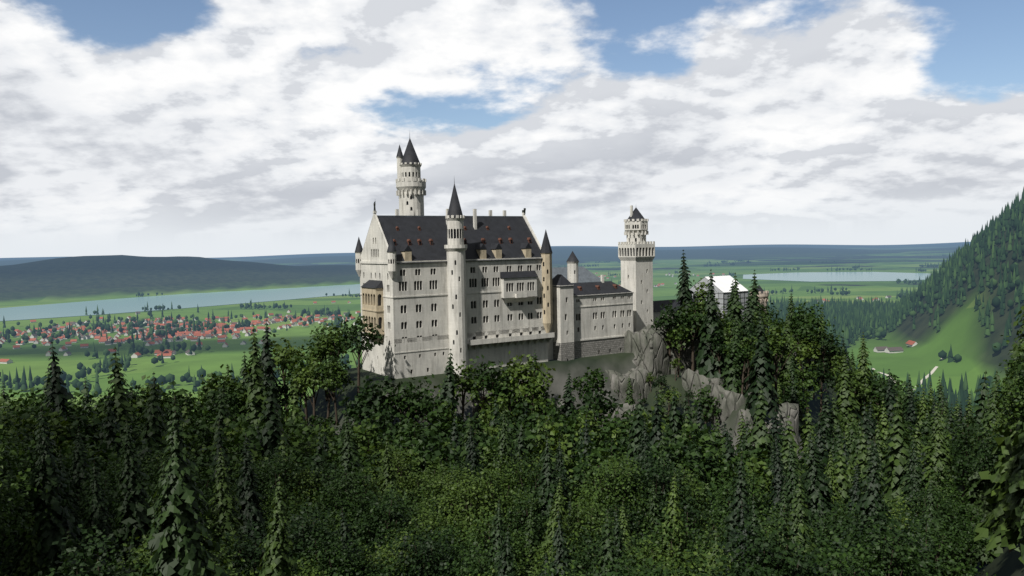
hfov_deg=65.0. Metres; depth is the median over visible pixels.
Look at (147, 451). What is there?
broadleaf tree
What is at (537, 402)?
broadleaf tree
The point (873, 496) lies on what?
spruce tree
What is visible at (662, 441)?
spruce tree
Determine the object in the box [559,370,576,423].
spruce tree
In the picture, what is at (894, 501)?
broadleaf tree
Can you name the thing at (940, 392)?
spruce tree
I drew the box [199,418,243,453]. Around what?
broadleaf tree
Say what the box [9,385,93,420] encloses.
broadleaf tree
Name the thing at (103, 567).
broadleaf tree
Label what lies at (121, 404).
spruce tree
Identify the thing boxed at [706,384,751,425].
crag rock
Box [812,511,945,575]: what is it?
broadleaf tree
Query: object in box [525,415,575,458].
broadleaf tree
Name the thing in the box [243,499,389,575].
broadleaf tree
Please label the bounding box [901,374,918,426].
spruce tree
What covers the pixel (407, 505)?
broadleaf tree
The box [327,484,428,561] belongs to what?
broadleaf tree
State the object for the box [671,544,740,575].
broadleaf tree
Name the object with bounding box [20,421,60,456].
broadleaf tree
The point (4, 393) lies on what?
spruce tree
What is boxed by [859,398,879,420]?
broadleaf tree
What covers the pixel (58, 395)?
spruce tree
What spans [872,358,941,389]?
meadow path
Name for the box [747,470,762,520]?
spruce tree
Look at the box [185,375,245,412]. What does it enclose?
broadleaf tree
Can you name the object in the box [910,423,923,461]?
spruce tree
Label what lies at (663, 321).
broadleaf tree
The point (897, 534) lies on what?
broadleaf tree
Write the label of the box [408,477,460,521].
broadleaf tree
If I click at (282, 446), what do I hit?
spruce tree
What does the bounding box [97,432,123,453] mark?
broadleaf tree
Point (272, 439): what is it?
spruce tree
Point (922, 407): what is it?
spruce tree
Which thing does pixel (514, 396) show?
broadleaf tree
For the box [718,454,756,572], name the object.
spruce tree
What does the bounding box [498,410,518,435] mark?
broadleaf tree
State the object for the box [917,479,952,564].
spruce tree
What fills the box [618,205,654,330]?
castle square tower
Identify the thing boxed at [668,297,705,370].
broadleaf tree
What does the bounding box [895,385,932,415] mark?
broadleaf tree
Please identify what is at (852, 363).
spruce tree
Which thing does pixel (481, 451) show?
broadleaf tree
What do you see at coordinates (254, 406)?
spruce tree
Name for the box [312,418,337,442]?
broadleaf tree
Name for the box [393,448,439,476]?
broadleaf tree
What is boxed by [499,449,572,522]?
broadleaf tree
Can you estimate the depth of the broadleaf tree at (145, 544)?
83.90 m
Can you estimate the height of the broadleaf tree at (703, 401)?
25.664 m
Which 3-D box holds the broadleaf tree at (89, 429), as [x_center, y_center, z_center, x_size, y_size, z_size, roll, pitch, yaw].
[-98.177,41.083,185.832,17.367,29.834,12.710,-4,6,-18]
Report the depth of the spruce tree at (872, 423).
275.06 m
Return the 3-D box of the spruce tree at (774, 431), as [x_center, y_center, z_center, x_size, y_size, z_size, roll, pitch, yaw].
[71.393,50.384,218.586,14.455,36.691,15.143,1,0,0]
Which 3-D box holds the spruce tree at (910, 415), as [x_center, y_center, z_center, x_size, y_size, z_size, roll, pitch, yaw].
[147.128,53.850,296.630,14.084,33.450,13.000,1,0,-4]
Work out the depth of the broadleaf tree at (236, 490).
143.15 m
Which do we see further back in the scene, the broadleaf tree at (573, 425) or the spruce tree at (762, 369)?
the spruce tree at (762, 369)
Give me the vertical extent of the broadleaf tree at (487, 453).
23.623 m
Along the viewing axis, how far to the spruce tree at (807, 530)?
101.62 m
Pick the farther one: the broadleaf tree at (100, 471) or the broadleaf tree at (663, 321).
the broadleaf tree at (663, 321)
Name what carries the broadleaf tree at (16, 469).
on the terrain ground
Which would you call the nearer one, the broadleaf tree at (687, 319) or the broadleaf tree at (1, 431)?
the broadleaf tree at (1, 431)
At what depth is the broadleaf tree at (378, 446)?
181.82 m
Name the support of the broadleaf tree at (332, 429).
on the terrain ground
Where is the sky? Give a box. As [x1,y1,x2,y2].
[0,0,1023,257]
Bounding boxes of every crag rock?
[470,391,516,420]
[550,399,573,416]
[594,402,636,429]
[605,366,652,406]
[624,323,677,387]
[668,340,702,373]
[681,366,726,399]
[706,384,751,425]
[733,402,800,446]
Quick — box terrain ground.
[0,216,1023,575]
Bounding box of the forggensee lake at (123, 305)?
[0,284,359,320]
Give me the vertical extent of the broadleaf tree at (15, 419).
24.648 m
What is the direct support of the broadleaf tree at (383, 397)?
on the terrain ground
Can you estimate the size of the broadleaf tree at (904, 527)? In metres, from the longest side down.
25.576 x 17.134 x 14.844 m
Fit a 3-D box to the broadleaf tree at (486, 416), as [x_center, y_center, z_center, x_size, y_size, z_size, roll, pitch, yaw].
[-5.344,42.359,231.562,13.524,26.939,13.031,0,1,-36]
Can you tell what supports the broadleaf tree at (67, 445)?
on the terrain ground
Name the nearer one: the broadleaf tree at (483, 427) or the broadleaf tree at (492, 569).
the broadleaf tree at (492, 569)
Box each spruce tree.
[0,383,7,407]
[10,403,92,575]
[42,368,51,404]
[43,342,75,426]
[56,450,86,546]
[61,531,82,575]
[67,428,90,510]
[80,462,129,572]
[81,378,92,413]
[92,509,117,575]
[95,347,142,454]
[98,390,123,459]
[110,419,157,563]
[135,378,168,463]
[139,396,228,575]
[140,372,169,446]
[144,513,158,557]
[152,464,166,527]
[179,398,197,454]
[206,448,247,559]
[208,388,232,463]
[209,418,231,490]
[232,433,270,555]
[235,352,250,413]
[239,324,269,424]
[253,422,262,459]
[257,374,289,467]
[258,320,284,426]
[258,474,299,575]
[263,365,270,389]
[274,433,291,473]
[284,377,305,431]
[310,427,328,470]
[322,427,328,459]
[330,413,370,504]
[337,507,364,574]
[377,438,402,502]
[395,418,405,447]
[416,418,428,449]
[437,349,461,421]
[445,413,464,452]
[458,412,478,469]
[462,425,485,482]
[485,500,515,575]
[489,396,501,432]
[490,408,519,570]
[494,528,516,575]
[514,422,529,474]
[517,502,540,575]
[527,350,545,419]
[531,436,565,548]
[533,479,570,571]
[535,416,545,444]
[537,553,551,575]
[547,510,574,575]
[554,437,576,519]
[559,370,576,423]
[562,499,573,532]
[573,423,583,484]
[574,414,593,523]
[594,510,619,575]
[612,509,627,574]
[617,503,636,562]
[621,393,645,465]
[624,375,635,404]
[633,419,656,488]
[644,482,663,553]
[647,389,671,483]
[652,385,667,431]
[656,431,671,467]
[658,472,691,572]
[666,387,682,442]
[675,250,700,339]
[681,394,692,431]
[681,414,691,444]
[683,406,706,511]
[693,270,727,381]
[693,398,705,433]
[705,528,724,574]
[713,416,722,452]
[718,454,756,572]
[719,317,747,397]
[721,422,736,455]
[722,429,736,476]
[724,281,734,328]
[726,273,744,344]
[728,503,761,575]
[735,412,745,452]
[735,433,744,453]
[738,290,755,383]
[741,417,752,458]
[743,270,765,328]
[744,309,781,419]
[745,386,772,470]
[745,494,768,558]
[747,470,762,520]
[763,435,788,536]
[766,331,780,388]
[766,442,775,489]
[767,505,796,575]
[768,406,782,450]
[770,414,804,498]
[770,481,791,564]
[777,379,782,403]
[777,441,816,540]
[778,316,803,393]
[778,415,785,448]
[783,291,799,353]
[785,479,815,573]
[787,355,805,427]
[788,378,805,442]
[797,405,816,464]
[800,432,840,531]
[801,500,814,565]
[804,431,814,464]
[813,389,835,453]
[814,308,834,383]
[814,417,833,465]
[824,451,845,515]
[829,394,844,439]
[829,406,836,440]
[830,419,842,454]
[830,438,836,460]
[831,430,842,467]
[834,443,851,514]
[836,337,849,380]
[836,351,861,424]
[836,357,860,436]
[837,432,850,480]
[841,421,849,447]
[842,414,856,462]
[843,438,894,552]
[844,462,863,522]
[846,422,866,479]
[846,456,853,485]
[850,349,857,389]
[852,401,873,454]
[853,332,876,425]
[854,427,868,483]
[859,438,882,496]
[867,399,877,443]
[871,436,883,467]
[874,421,886,469]
[878,398,890,454]
[879,369,903,422]
[879,397,919,514]
[881,415,893,476]
[894,436,927,516]
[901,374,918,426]
[903,389,919,442]
[904,467,922,517]
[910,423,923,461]
[915,385,928,438]
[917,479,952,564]
[919,403,974,574]
[920,407,930,443]
[920,452,926,473]
[926,382,933,405]
[929,396,938,425]
[931,377,948,413]
[938,408,948,439]
[939,394,957,439]
[941,404,948,423]
[942,424,958,480]
[945,404,956,443]
[948,372,990,503]
[952,399,959,428]
[954,371,1008,574]
[954,402,962,428]
[963,391,973,422]
[972,388,990,483]
[974,305,1023,563]
[1000,338,1017,408]
[1004,407,1023,560]
[1012,423,1023,458]
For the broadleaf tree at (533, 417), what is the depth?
220.27 m
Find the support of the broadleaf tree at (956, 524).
on the terrain ground
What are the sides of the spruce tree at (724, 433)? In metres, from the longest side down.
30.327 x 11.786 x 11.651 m
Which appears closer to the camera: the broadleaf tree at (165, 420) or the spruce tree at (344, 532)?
the spruce tree at (344, 532)
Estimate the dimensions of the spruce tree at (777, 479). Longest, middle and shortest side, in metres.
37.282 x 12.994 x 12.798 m
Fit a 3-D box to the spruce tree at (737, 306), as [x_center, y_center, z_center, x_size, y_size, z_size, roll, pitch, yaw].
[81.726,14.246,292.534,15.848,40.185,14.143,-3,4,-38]
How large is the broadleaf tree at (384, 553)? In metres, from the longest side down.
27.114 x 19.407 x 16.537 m
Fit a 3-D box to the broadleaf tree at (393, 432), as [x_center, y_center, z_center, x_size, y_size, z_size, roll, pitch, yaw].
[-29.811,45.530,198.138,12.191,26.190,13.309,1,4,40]
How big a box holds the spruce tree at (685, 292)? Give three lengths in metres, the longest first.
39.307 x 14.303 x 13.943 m
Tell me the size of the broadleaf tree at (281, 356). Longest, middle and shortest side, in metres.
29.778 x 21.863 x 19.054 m
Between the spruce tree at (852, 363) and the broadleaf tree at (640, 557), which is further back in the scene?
the spruce tree at (852, 363)
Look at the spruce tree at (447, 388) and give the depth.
230.84 m
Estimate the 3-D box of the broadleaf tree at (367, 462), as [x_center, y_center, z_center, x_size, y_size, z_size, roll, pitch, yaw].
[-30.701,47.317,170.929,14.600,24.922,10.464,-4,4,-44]
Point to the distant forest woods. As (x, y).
(855, 319)
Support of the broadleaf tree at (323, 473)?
on the terrain ground
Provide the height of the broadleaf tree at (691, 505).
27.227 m
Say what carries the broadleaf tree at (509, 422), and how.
on the terrain ground
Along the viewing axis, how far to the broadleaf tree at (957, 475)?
147.66 m
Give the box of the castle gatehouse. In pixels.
[653,275,768,335]
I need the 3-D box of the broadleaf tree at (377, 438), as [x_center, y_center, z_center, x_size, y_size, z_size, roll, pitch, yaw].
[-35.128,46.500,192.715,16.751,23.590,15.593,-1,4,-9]
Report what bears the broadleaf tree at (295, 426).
on the terrain ground
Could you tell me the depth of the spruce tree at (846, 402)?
286.13 m
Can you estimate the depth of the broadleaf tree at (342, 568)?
109.26 m
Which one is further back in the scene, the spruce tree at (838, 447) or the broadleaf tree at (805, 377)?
the broadleaf tree at (805, 377)
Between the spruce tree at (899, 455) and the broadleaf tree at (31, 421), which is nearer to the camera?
the spruce tree at (899, 455)
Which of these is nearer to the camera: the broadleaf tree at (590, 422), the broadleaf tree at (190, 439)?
the broadleaf tree at (190, 439)
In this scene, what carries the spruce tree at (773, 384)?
on the terrain ground
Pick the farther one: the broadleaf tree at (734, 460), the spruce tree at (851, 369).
the spruce tree at (851, 369)
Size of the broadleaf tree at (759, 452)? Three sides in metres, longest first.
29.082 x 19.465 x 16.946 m
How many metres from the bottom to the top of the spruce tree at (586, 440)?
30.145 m
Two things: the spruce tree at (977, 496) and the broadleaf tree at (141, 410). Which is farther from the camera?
the broadleaf tree at (141, 410)
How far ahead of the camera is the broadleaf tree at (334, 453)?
179.47 m
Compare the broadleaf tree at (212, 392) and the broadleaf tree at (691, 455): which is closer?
the broadleaf tree at (691, 455)
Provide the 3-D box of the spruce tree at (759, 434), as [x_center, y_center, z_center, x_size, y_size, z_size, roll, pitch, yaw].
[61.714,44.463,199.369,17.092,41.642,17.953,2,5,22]
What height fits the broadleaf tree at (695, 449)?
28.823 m
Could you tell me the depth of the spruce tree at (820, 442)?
194.36 m
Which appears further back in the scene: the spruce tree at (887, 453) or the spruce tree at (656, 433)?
the spruce tree at (887, 453)
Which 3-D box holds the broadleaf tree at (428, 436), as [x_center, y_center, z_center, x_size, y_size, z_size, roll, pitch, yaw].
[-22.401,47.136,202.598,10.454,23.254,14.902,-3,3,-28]
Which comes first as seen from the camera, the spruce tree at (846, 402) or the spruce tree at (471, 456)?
the spruce tree at (471, 456)
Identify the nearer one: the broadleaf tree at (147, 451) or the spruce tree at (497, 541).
the spruce tree at (497, 541)
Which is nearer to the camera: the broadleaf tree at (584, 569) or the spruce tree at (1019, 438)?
the spruce tree at (1019, 438)
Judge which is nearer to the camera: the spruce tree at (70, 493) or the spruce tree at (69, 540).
the spruce tree at (69, 540)
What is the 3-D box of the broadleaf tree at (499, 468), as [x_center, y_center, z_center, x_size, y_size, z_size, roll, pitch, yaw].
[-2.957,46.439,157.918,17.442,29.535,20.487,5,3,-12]
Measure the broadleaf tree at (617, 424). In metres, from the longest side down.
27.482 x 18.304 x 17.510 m
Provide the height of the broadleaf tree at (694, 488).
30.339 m
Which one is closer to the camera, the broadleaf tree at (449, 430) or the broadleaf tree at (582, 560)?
the broadleaf tree at (582, 560)
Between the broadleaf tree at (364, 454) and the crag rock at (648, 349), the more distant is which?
the crag rock at (648, 349)
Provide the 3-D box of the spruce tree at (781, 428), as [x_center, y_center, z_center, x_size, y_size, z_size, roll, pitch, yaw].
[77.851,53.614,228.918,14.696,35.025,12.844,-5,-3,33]
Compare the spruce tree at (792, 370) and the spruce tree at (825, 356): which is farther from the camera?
the spruce tree at (825, 356)
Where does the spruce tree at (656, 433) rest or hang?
on the terrain ground
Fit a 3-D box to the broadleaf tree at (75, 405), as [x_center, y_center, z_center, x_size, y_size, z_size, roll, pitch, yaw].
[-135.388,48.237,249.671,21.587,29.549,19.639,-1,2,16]
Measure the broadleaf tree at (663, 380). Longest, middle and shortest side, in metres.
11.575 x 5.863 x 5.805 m
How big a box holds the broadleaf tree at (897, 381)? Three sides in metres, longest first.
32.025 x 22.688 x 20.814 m
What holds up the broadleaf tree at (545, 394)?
on the terrain ground
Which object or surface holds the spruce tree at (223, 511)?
on the terrain ground
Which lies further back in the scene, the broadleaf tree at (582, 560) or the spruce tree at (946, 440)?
the spruce tree at (946, 440)
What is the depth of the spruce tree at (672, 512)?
116.24 m
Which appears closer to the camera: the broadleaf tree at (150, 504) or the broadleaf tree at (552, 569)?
the broadleaf tree at (552, 569)
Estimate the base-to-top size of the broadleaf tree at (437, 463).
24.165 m
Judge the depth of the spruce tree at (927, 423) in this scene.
289.48 m
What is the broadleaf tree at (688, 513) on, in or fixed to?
on the terrain ground
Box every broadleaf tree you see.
[0,391,42,419]
[0,393,13,424]
[0,407,19,421]
[0,411,24,426]
[0,414,26,483]
[0,415,34,521]
[0,425,28,509]
[0,425,38,496]
[0,434,26,468]
[0,436,29,501]
[0,436,45,522]
[0,462,76,557]
[0,468,53,549]
[2,387,68,410]
[3,406,58,457]
[3,407,54,447]
[4,538,83,570]
[4,538,87,575]
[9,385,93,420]
[13,399,86,429]
[16,411,98,455]
[17,430,35,459]
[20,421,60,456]
[22,436,69,486]
[25,448,72,494]
[26,402,68,453]
[30,524,200,575]
[55,434,99,462]
[56,407,106,456]
[57,429,152,482]
[62,446,116,470]
[69,463,147,540]
[72,398,97,416]
[76,397,163,440]
[78,403,91,422]
[80,419,104,445]
[80,546,122,575]
[82,385,141,425]
[87,458,113,480]
[88,447,157,503]
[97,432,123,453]
[98,416,143,452]
[99,382,162,423]
[102,526,261,575]
[105,538,258,575]
[107,548,143,575]
[110,455,234,528]
[111,440,214,517]
[112,437,171,476]
[115,492,199,557]
[119,520,256,575]
[126,384,146,428]
[129,375,173,419]
[140,408,173,429]
[143,447,205,488]
[144,381,202,423]
[161,405,197,430]
[170,391,195,422]
[171,422,198,456]
[179,414,215,461]
[183,430,209,461]
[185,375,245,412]
[189,400,217,433]
[190,364,247,417]
[190,459,234,503]
[195,406,252,449]
[195,421,287,482]
[196,387,245,420]
[198,385,246,424]
[198,467,212,486]
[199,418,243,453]
[199,473,272,522]
[199,497,234,525]
[210,377,246,402]
[210,558,242,574]
[212,522,297,575]
[217,457,314,509]
[221,528,265,570]
[228,443,281,500]
[230,423,292,447]
[233,418,261,443]
[234,418,263,439]
[235,443,334,513]
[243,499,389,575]
[250,513,289,552]
[255,404,329,449]
[255,552,337,575]
[258,334,310,419]
[259,484,313,537]
[266,462,337,522]
[270,388,290,419]
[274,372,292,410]
[279,420,340,468]
[280,382,311,410]
[282,347,322,424]
[284,363,319,409]
[287,458,394,538]
[291,356,331,429]
[292,422,334,464]
[292,453,324,486]
[292,532,402,575]
[294,330,348,401]
[295,457,369,514]
[295,520,400,575]
[302,320,339,359]
[302,351,351,418]
[304,415,339,436]
[309,318,351,401]
[309,509,370,556]
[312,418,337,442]
[314,355,354,424]
[322,429,364,475]
[323,424,354,447]
[324,457,342,472]
[325,440,359,468]
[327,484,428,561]
[330,436,390,466]
[335,314,395,397]
[336,416,396,464]
[337,382,396,424]
[337,451,383,485]
[338,413,382,443]
[347,484,453,552]
[348,375,413,429]
[355,400,402,442]
[357,451,411,478]
[363,440,427,505]
[363,528,423,575]
[370,519,485,575]
[373,456,429,494]
[374,547,426,575]
[377,419,404,449]
[382,374,449,424]
[383,519,450,553]
[384,494,418,521]
[386,414,433,456]
[388,393,429,433]
[390,498,465,554]
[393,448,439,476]
[398,455,412,473]
[402,460,461,505]
[402,465,447,511]
[407,422,479,480]
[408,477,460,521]
[410,456,453,485]
[411,544,519,575]
[414,490,490,548]
[415,429,442,444]
[415,467,471,518]
[421,393,457,425]
[422,399,461,446]
[423,463,530,541]
[425,439,452,463]
[427,442,459,460]
[427,453,494,494]
[431,518,485,564]
[434,359,490,426]
[440,419,460,444]
[440,538,527,575]
[446,411,494,450]
[447,445,487,472]
[448,413,467,435]
[449,456,461,478]
[452,507,534,574]
[454,354,510,431]
[455,447,496,481]
[456,459,541,547]
[458,468,511,529]
[459,436,491,450]
[462,530,512,561]
[466,389,516,427]
[469,566,496,575]
[473,428,499,456]
[474,415,496,473]
[474,445,535,503]
[475,422,545,468]
[480,376,530,410]
[480,416,513,460]
[480,424,536,464]
[488,351,560,411]
[490,364,528,417]
[493,413,535,451]
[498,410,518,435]
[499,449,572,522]
[501,489,552,562]
[508,380,552,414]
[510,377,553,423]
[511,395,540,431]
[512,408,531,430]
[514,461,569,490]
[514,560,532,575]
[515,536,576,575]
[518,491,628,566]
[518,557,594,575]
[519,406,543,433]
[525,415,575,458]
[525,454,542,480]
[527,427,587,485]
[529,398,580,443]
[529,416,577,466]
[530,391,569,422]
[531,425,570,450]
[533,522,622,575]
[543,417,578,455]
[543,562,581,575]
[553,560,596,575]
[557,417,581,445]
[561,453,662,540]
[565,479,586,523]
[567,449,607,519]
[567,455,582,484]
[568,381,620,427]
[570,404,603,439]
[571,367,610,408]
[573,409,603,450]
[573,467,601,500]
[574,435,623,518]
[574,456,632,521]
[582,422,627,455]
[582,542,695,575]
[586,432,630,468]
[587,444,638,489]
[591,542,680,575]
[592,412,628,442]
[592,527,698,575]
[592,532,689,575]
[595,411,649,451]
[597,446,711,539]
[600,494,656,550]
[604,411,620,434]
[607,406,670,446]
[610,404,668,433]
[625,511,710,575]
[626,461,719,528]
[627,437,689,485]
[642,492,725,563]
[643,300,693,373]
[646,372,656,390]
[647,426,673,446]
[650,502,717,558]
[651,373,667,390]
[654,384,682,414]
[655,441,724,499]
[658,481,714,533]
[663,322,692,376]
[665,406,714,443]
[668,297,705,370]
[668,423,735,493]
[668,440,733,478]
[669,358,683,380]
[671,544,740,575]
[675,302,701,339]
[676,433,727,489]
[677,508,853,575]
[681,388,694,405]
[683,501,718,535]
[684,506,764,560]
[685,479,708,510]
[687,520,727,561]
[689,297,703,333]
[689,454,729,493]
[690,382,721,424]
[691,278,717,307]
[692,417,721,447]
[695,300,733,336]
[701,466,771,531]
[702,324,728,378]
[703,485,722,511]
[704,459,732,504]
[710,428,733,455]
[711,483,731,503]
[718,322,764,381]
[720,326,747,354]
[725,472,763,497]
[726,342,753,394]
[729,449,765,483]
[733,488,768,532]
[734,451,773,496]
[737,435,784,472]
[739,336,757,389]
[748,318,800,402]
[749,334,786,376]
[753,305,774,333]
[754,562,832,575]
[757,503,810,546]
[758,300,786,332]
[766,469,846,515]
[767,320,785,355]
[773,381,805,404]
[777,369,802,396]
[783,313,822,370]
[784,312,801,349]
[788,301,835,363]
[789,391,812,418]
[793,337,824,399]
[795,318,819,371]
[795,367,823,411]
[798,452,850,487]
[801,531,884,575]
[806,358,840,415]
[808,359,829,398]
[809,498,859,553]
[809,499,973,575]
[811,495,891,540]
[811,544,873,575]
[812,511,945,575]
[813,330,834,380]
[824,329,849,375]
[826,351,850,383]
[829,350,856,378]
[831,414,846,431]
[832,366,871,398]
[846,469,889,494]
[858,492,965,563]
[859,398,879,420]
[860,372,900,424]
[868,374,913,398]
[869,363,879,381]
[870,507,995,575]
[881,491,904,513]
[888,421,915,445]
[889,514,920,552]
[892,476,990,555]
[894,485,993,563]
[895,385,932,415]
[902,427,914,449]
[908,414,953,445]
[920,437,930,447]
[922,421,980,502]
[925,413,991,562]
[954,402,1015,552]
[967,411,1011,469]
[985,335,1023,431]
[999,328,1023,396]
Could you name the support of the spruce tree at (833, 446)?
on the terrain ground
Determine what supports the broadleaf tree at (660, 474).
on the terrain ground
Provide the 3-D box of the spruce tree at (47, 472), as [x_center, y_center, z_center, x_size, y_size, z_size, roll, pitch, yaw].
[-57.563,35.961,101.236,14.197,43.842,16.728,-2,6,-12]
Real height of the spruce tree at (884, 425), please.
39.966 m
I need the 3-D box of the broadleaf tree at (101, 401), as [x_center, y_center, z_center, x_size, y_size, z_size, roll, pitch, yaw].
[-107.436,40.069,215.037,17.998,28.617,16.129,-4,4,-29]
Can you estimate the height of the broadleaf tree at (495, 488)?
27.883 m
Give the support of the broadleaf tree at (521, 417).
on the terrain ground
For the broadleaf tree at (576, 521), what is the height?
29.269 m
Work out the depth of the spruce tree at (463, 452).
169.16 m
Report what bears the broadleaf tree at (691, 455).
on the terrain ground
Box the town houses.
[0,273,917,363]
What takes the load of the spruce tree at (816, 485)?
on the terrain ground
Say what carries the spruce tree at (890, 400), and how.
on the terrain ground
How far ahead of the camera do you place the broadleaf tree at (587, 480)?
168.31 m
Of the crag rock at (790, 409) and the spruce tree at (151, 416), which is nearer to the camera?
the spruce tree at (151, 416)
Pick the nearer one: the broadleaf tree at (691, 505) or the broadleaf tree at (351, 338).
the broadleaf tree at (691, 505)
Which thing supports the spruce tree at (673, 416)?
on the terrain ground
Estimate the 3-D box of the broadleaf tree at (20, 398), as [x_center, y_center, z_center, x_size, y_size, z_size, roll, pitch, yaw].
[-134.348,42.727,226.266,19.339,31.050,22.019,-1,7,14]
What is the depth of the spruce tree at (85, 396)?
233.63 m
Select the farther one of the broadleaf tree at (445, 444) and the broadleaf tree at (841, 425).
the broadleaf tree at (841, 425)
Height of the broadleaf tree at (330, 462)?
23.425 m
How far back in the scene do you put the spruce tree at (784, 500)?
110.02 m
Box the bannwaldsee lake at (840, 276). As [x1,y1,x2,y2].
[743,272,930,281]
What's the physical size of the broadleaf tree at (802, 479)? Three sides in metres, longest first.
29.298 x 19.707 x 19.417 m
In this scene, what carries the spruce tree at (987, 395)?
on the terrain ground
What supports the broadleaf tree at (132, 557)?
on the terrain ground
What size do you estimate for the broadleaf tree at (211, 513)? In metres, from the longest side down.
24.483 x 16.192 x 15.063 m
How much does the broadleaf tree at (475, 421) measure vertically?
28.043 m
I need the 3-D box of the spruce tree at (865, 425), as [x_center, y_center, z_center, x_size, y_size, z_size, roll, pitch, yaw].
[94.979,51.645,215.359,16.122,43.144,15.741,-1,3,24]
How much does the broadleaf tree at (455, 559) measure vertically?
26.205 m
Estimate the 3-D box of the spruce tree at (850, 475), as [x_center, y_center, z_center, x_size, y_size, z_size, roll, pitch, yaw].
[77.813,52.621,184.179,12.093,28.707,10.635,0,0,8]
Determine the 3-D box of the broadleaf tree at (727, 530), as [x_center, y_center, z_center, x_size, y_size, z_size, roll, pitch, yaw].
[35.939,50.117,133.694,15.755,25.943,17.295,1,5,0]
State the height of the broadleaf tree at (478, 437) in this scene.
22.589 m
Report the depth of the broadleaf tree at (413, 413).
222.74 m
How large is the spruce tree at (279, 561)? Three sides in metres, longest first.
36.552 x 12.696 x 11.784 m
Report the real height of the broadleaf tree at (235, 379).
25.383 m
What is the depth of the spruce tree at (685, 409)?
213.21 m
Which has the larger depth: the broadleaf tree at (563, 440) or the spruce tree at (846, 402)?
the spruce tree at (846, 402)
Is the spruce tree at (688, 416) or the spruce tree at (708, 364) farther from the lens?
the spruce tree at (708, 364)
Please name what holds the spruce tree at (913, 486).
on the terrain ground
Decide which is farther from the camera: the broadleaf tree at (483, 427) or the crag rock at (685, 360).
the crag rock at (685, 360)
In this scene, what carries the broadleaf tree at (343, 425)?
on the terrain ground
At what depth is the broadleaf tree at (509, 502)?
146.25 m
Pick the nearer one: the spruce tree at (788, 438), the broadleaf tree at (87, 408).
the spruce tree at (788, 438)
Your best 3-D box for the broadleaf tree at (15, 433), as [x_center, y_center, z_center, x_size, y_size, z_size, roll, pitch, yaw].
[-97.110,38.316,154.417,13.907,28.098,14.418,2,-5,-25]
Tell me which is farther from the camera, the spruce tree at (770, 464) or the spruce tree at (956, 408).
the spruce tree at (956, 408)
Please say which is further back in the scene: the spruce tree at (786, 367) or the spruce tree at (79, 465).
the spruce tree at (786, 367)
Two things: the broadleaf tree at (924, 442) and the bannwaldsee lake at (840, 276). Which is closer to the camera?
the broadleaf tree at (924, 442)
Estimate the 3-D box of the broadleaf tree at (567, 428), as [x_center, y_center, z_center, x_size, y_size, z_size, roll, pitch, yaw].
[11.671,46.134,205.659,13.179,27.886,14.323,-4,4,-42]
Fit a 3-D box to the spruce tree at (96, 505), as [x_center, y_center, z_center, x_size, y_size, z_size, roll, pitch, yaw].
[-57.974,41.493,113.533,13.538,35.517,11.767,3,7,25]
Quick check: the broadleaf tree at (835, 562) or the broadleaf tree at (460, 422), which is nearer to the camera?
the broadleaf tree at (835, 562)
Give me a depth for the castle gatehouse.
316.99 m
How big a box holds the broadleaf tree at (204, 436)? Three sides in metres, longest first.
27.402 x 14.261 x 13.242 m
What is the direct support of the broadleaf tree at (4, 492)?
on the terrain ground
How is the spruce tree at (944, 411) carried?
on the terrain ground
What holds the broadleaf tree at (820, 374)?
on the terrain ground
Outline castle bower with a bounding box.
[548,251,633,360]
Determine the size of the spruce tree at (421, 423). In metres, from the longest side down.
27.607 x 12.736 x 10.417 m
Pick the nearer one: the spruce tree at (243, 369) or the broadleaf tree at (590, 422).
the broadleaf tree at (590, 422)
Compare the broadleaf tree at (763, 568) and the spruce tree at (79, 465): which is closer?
the broadleaf tree at (763, 568)
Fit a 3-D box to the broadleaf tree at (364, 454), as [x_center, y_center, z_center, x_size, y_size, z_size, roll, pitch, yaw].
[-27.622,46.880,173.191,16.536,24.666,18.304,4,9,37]
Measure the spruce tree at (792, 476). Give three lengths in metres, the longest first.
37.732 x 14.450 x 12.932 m
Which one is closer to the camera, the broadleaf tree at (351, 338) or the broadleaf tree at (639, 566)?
the broadleaf tree at (639, 566)
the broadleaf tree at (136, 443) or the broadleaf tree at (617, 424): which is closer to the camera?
the broadleaf tree at (136, 443)
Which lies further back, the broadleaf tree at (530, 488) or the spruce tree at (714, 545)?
the broadleaf tree at (530, 488)
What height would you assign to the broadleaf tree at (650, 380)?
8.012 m
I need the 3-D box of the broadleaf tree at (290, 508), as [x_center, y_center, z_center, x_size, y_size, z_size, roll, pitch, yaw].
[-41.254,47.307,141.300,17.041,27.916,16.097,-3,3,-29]
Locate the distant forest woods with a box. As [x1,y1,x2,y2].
[0,186,1023,415]
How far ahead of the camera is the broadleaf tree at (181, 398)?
216.84 m
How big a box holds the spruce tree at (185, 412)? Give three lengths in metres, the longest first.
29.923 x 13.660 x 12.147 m
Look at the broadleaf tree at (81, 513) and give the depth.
135.08 m
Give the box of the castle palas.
[355,138,554,378]
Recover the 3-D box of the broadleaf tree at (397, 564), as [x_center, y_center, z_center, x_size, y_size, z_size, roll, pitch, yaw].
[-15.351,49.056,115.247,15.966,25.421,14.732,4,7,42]
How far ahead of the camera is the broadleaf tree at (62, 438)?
148.41 m
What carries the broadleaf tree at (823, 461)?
on the terrain ground
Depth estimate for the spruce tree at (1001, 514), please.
104.97 m
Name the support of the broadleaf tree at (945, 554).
on the terrain ground
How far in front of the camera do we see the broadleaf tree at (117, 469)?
146.39 m
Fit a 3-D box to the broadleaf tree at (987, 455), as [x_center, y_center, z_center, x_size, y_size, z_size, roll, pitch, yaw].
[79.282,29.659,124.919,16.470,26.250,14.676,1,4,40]
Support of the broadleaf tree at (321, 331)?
on the terrain ground
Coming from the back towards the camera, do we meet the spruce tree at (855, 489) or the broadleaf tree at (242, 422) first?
the broadleaf tree at (242, 422)
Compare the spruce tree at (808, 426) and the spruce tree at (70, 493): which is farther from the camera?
the spruce tree at (808, 426)

